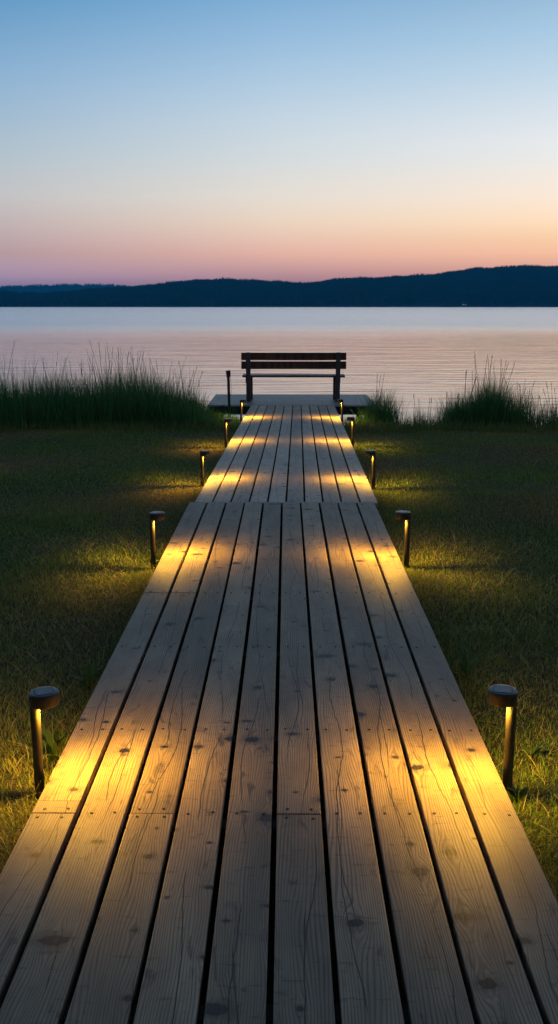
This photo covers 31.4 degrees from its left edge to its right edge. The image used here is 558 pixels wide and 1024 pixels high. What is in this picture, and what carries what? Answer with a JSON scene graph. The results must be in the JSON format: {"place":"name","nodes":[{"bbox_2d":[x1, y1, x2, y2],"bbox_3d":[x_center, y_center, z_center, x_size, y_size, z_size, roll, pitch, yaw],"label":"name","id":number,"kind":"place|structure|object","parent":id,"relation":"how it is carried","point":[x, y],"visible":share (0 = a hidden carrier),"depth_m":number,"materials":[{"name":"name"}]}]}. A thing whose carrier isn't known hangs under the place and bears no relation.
{"place":"outdoors","nodes":[
{"label":"outdoors","id":0,"kind":"place"},
{"bbox_2d":[2,285,104,292],"bbox_3d":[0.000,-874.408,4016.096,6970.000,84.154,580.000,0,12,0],"label":"distant hills","id":1,"kind":"structure","parent":0,"point":[46,288],"depth_m":4015.66,"materials":[{"name":"blue plant"}]},
{"bbox_2d":[0,283,136,292],"bbox_3d":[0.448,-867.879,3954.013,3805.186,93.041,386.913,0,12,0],"label":"forest","id":2,"kind":"object","parent":1,"relation":"on","point":[29,287],"visible":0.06,"depth_m":4035.68,"materials":[{"name":"green plant"}]},
{"bbox_2d":[0,415,557,1005],"bbox_3d":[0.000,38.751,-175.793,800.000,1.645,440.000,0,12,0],"label":"lawn ground","id":3,"kind":"structure","parent":0,"point":[34,657],"depth_m":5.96,"materials":[{"name":"green plant"}]},
{"bbox_2d":[29,686,59,798],"bbox_3d":[-0.827,0.896,3.560,0.105,0.541,0.105,-2,12,-6],"label":"path lamp","id":4,"kind":"object","parent":3,"relation":"on","point":[44,697],"visible":0.89,"depth_m":3.52,"materials":[{"name":"brown metal"}]},
{"bbox_2d":[14,709,76,763],"bbox_3d":[-0.881,0.862,3.827,0.201,0.230,0.304,-11,16,-42],"label":"weed","id":5,"kind":"object","parent":3,"relation":"on","point":[50,745],"visible":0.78,"depth_m":3.86,"materials":[{"name":"green plant"}]},
{"bbox_2d":[29,713,80,745],"bbox_3d":[-0.897,0.885,4.011,0.239,0.113,0.194,3,12,12],"label":"weed","id":6,"kind":"object","parent":3,"relation":"on","point":[55,737],"visible":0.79,"depth_m":4.00,"materials":[{"name":"green plant"}]},
{"bbox_2d":[69,650,106,688],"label":"weed","id":7,"kind":"object","parent":3,"relation":"on","point":[88,677],"visible":1,"depth_m":4.63,"materials":[{"name":"green plant"}]},
{"bbox_2d":[0,342,239,429],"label":"reed bed","id":8,"kind":"object","parent":3,"relation":"on","point":[118,403],"visible":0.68,"depth_m":16.17,"materials":[{"name":"green plant"}]},
{"bbox_2d":[149,511,164,569],"bbox_3d":[-0.827,0.267,6.796,0.105,0.543,0.105,0,12,0],"label":"path lamp","id":9,"kind":"object","parent":3,"relation":"on","point":[154,516],"visible":0.91,"depth_m":6.75,"materials":[{"name":"brown metal"}]},
{"bbox_2d":[200,450,210,486],"bbox_3d":[-0.740,-0.368,10.018,0.105,0.503,0.105,-1,12,-7],"label":"path lamp","id":10,"kind":"object","parent":3,"relation":"on","point":[203,453],"visible":0.91,"depth_m":9.98,"materials":[{"name":"brown metal"}]},
{"bbox_2d":[224,419,231,447],"bbox_3d":[-0.676,-0.979,13.278,0.105,0.534,0.105,0,11,2],"label":"path lamp","id":11,"kind":"object","parent":3,"relation":"on","point":[226,421],"visible":0.88,"depth_m":13.24,"materials":[{"name":"brown metal"}]},
{"bbox_2d":[226,370,231,415],"bbox_3d":[-0.935,-1.924,18.853,0.095,1.519,0.090,-1,12,0],"label":"marker post","id":12,"kind":"object","parent":3,"relation":"on","point":[228,374],"visible":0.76,"depth_m":18.74,"materials":[{"name":"black metal"}]},
{"bbox_2d":[215,402,246,420],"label":"grass clump","id":13,"kind":"object","parent":3,"relation":"on","point":[235,409],"visible":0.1,"depth_m":18.58,"materials":[{"name":"green plant"}]},
{"bbox_2d":[240,399,245,423],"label":"path lamp","id":14,"kind":"object","parent":3,"relation":"on","point":[242,401],"visible":0.84,"depth_m":16.58,"materials":[{"name":"brown metal"}]},
{"bbox_2d":[0,502,557,1023],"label":"boardwalk","id":15,"kind":"structure","parent":3,"relation":"on","point":[298,834],"depth_m":3.22,"materials":[{"name":"wood"}]},
{"bbox_2d":[195,405,377,507],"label":"boardwalk","id":16,"kind":"structure","parent":3,"relation":"on","point":[286,419],"depth_m":11.18,"materials":[{"name":"wood"}]},
{"bbox_2d":[209,394,371,420],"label":"bench platform","id":17,"kind":"structure","parent":3,"relation":"on","point":[349,400],"depth_m":19.82,"materials":[{"name":"grey wood"}]},
{"bbox_2d":[241,352,345,401],"bbox_3d":[0.293,-2.720,19.920,2.077,0.971,0.537,0,12,0],"label":"bench","id":18,"kind":"object","parent":17,"relation":"on","point":[248,364],"visible":0.95,"depth_m":19.66,"materials":[{"name":"brown wood"}]},
{"bbox_2d":[337,399,342,421],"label":"path lamp","id":19,"kind":"object","parent":3,"relation":"on","point":[340,400],"visible":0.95,"depth_m":16.58,"materials":[{"name":"brown metal"}]},
{"bbox_2d":[347,417,354,445],"bbox_3d":[0.951,-0.998,13.275,0.105,0.544,0.105,0,11,-1],"label":"path lamp","id":20,"kind":"object","parent":3,"relation":"on","point":[352,419],"visible":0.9,"depth_m":13.23,"materials":[{"name":"brown metal"}]},
{"bbox_2d":[344,413,369,424],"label":"grass clump","id":21,"kind":"object","parent":3,"relation":"on","point":[357,420],"visible":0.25,"depth_m":16.54,"materials":[{"name":"green plant"}]},
{"bbox_2d":[365,450,375,489],"bbox_3d":[0.910,-0.350,9.939,0.105,0.536,0.105,1,12,5],"label":"path lamp","id":22,"kind":"object","parent":3,"relation":"on","point":[372,453],"visible":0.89,"depth_m":9.89,"materials":[{"name":"brown metal"}]},
{"bbox_2d":[349,373,408,425],"bbox_3d":[1.672,-1.800,16.576,1.066,1.078,1.783,0,12,0],"label":"grass clump","id":23,"kind":"object","parent":3,"relation":"on","point":[379,412],"visible":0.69,"depth_m":16.21,"materials":[{"name":"green plant"}]},
{"bbox_2d":[395,510,410,567],"bbox_3d":[0.833,0.259,6.741,0.105,0.536,0.105,-1,12,-5],"label":"path lamp","id":24,"kind":"object","parent":3,"relation":"on","point":[405,515],"visible":0.91,"depth_m":6.70,"materials":[{"name":"brown metal"}]},
{"bbox_2d":[397,394,444,425],"bbox_3d":[2.363,-1.616,16.347,1.024,0.651,0.977,0,12,0],"label":"grass clump","id":25,"kind":"object","parent":3,"relation":"on","point":[421,417],"visible":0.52,"depth_m":16.23,"materials":[{"name":"green plant"}]},
{"bbox_2d":[431,392,493,426],"bbox_3d":[3.010,-1.629,16.377,1.148,0.725,1.273,0,12,0],"label":"grass clump","id":26,"kind":"object","parent":3,"relation":"on","point":[464,417],"visible":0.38,"depth_m":16.02,"materials":[{"name":"green plant"}]},
{"bbox_2d":[448,644,481,677],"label":"weed","id":27,"kind":"object","parent":3,"relation":"on","point":[469,668],"visible":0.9,"depth_m":4.77,"materials":[{"name":"green plant"}]},
{"bbox_2d":[427,352,546,427],"bbox_3d":[3.393,-1.914,16.438,2.121,1.489,1.919,-5,13,-23],"label":"grass clump","id":28,"kind":"object","parent":3,"relation":"on","point":[505,412],"visible":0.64,"depth_m":16.14,"materials":[{"name":"green plant"}]},
{"bbox_2d":[487,684,517,800],"bbox_3d":[0.791,0.903,3.575,0.105,0.568,0.105,-1,12,-4],"label":"path lamp","id":29,"kind":"object","parent":3,"relation":"on","point":[502,695],"visible":0.94,"depth_m":3.53,"materials":[{"name":"brown metal"}]},
{"bbox_2d":[506,751,537,802],"bbox_3d":[0.876,0.957,3.586,0.132,0.184,0.179,0,12,0],"label":"weed","id":30,"kind":"object","parent":3,"relation":"on","point":[523,791],"visible":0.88,"depth_m":3.60,"materials":[{"name":"green plant"}]},
{"bbox_2d":[499,725,549,758],"bbox_3d":[0.979,0.914,3.933,0.151,0.122,0.226,-9,15,-37],"label":"weed","id":31,"kind":"object","parent":3,"relation":"on","point":[533,750],"visible":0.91,"depth_m":3.92,"materials":[{"name":"green plant"}]},
{"bbox_2d":[517,383,557,428],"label":"grass clump","id":32,"kind":"object","parent":3,"relation":"on","point":[552,418],"visible":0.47,"depth_m":16.25,"materials":[{"name":"green plant"}]},
{"bbox_2d":[0,307,557,426],"bbox_3d":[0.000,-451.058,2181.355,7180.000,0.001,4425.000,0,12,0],"label":"lake water","id":33,"kind":"structure","parent":0,"point":[417,352],"depth_m":54.92,"materials":[{"name":"grey liquid"}]},
{"bbox_2d":[0,270,557,306],"bbox_3d":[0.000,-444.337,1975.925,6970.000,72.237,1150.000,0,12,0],"label":"hills","id":34,"kind":"structure","parent":0,"point":[530,303],"depth_m":1460.85,"materials":[{"name":"blue plant"}]},
{"bbox_2d":[0,264,557,306],"bbox_3d":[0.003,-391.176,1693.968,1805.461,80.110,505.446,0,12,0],"label":"forest","id":35,"kind":"object","parent":34,"relation":"on","point":[447,284],"visible":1,"depth_m":1581.51,"materials":[{"name":"blue plant"}]},
{"bbox_2d":[0,0,557,286],"label":"sky","id":36,"kind":"structure","parent":0,"point":[142,142],"materials":[{"name":"blue"}]}
]}

